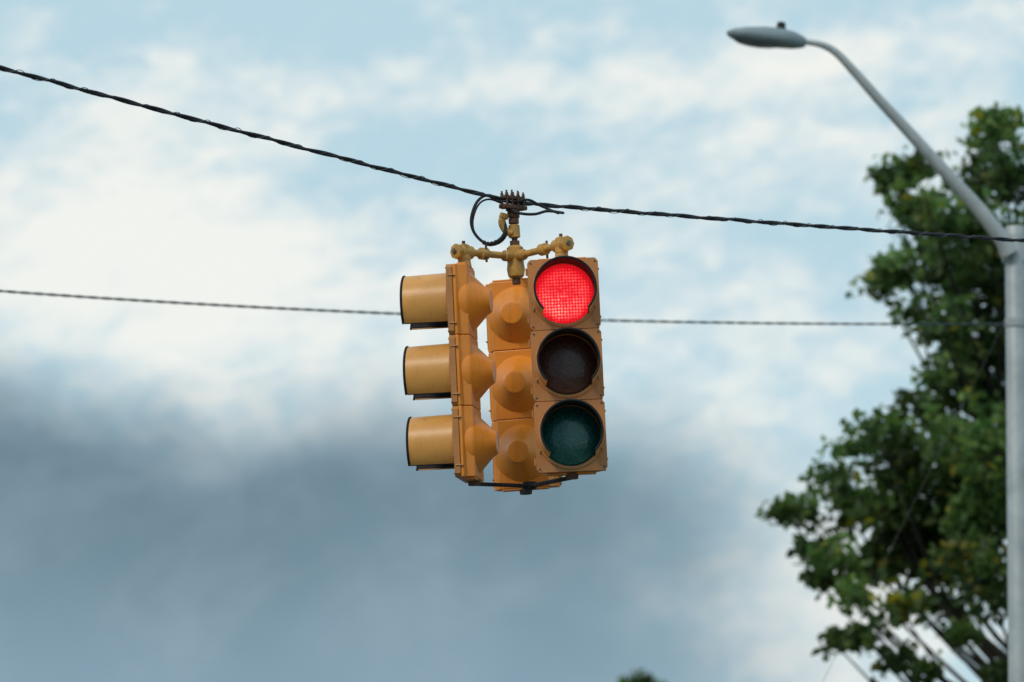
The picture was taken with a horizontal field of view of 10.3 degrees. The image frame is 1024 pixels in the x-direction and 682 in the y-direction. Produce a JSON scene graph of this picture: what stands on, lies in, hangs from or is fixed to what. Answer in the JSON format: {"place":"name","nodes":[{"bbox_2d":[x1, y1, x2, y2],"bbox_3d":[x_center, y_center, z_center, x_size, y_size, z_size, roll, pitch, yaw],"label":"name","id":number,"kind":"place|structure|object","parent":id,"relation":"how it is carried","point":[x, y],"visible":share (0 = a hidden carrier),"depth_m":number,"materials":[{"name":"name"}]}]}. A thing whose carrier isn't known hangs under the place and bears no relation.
{"place":"outdoors","nodes":[
{"label":"outdoors","id":0,"kind":"place"},
{"bbox_2d":[0,290,1006,324],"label":"utility wire","id":1,"kind":"object","parent":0,"point":[306,309],"visible":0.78,"depth_m":41.30,"materials":[{"name":"black metal"}]},
{"bbox_2d":[0,0,1023,681],"label":"sky","id":2,"kind":"structure","parent":0,"point":[189,493],"materials":[{"name":"blue"}]},
{"label":"ground","id":3,"kind":"structure","parent":0,"visible":0},
{"bbox_2d":[617,669,664,681],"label":"tree","id":4,"kind":"object","parent":3,"relation":"on","point":[646,677],"visible":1,"depth_m":117.85,"materials":[{"name":"green plant"}]},
{"bbox_2d":[753,101,1023,681],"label":"tree","id":5,"kind":"object","parent":3,"relation":"on","point":[957,528],"visible":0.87,"depth_m":59.78,"materials":[{"name":"green plant"}]},
{"bbox_2d":[822,322,1004,681],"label":"guy wire","id":6,"kind":"object","parent":3,"relation":"on","point":[913,503],"visible":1,"depth_m":44.45,"materials":[{"name":"metal"}]},
{"bbox_3d":[-9.806,-0.802,18.039,2.200,9.500,0.380,0,-7,0],"label":"utility pole","id":7,"kind":"object","parent":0,"visible":0},
{"bbox_2d":[0,65,1023,241],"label":"span wire","id":8,"kind":"object","parent":7,"relation":"attached to","point":[352,160],"visible":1,"depth_m":28.52,"materials":[{"name":"black metal"}]},
{"bbox_2d":[400,190,607,494],"bbox_3d":[-0.052,0.005,28.708,0.999,1.524,1.398,-3,-7,0],"label":"traffic light","id":9,"kind":"object","parent":8,"relation":"hanging from","point":[537,371],"visible":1,"depth_m":28.29,"materials":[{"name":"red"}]},
{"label":"pavement","id":10,"kind":"structure","parent":0,"visible":0},
{"bbox_2d":[726,21,1023,681],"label":"street lamp","id":11,"kind":"object","parent":10,"relation":"on","point":[780,35],"visible":0.97,"depth_m":44.90,"materials":[{"name":"metal"}]}
]}

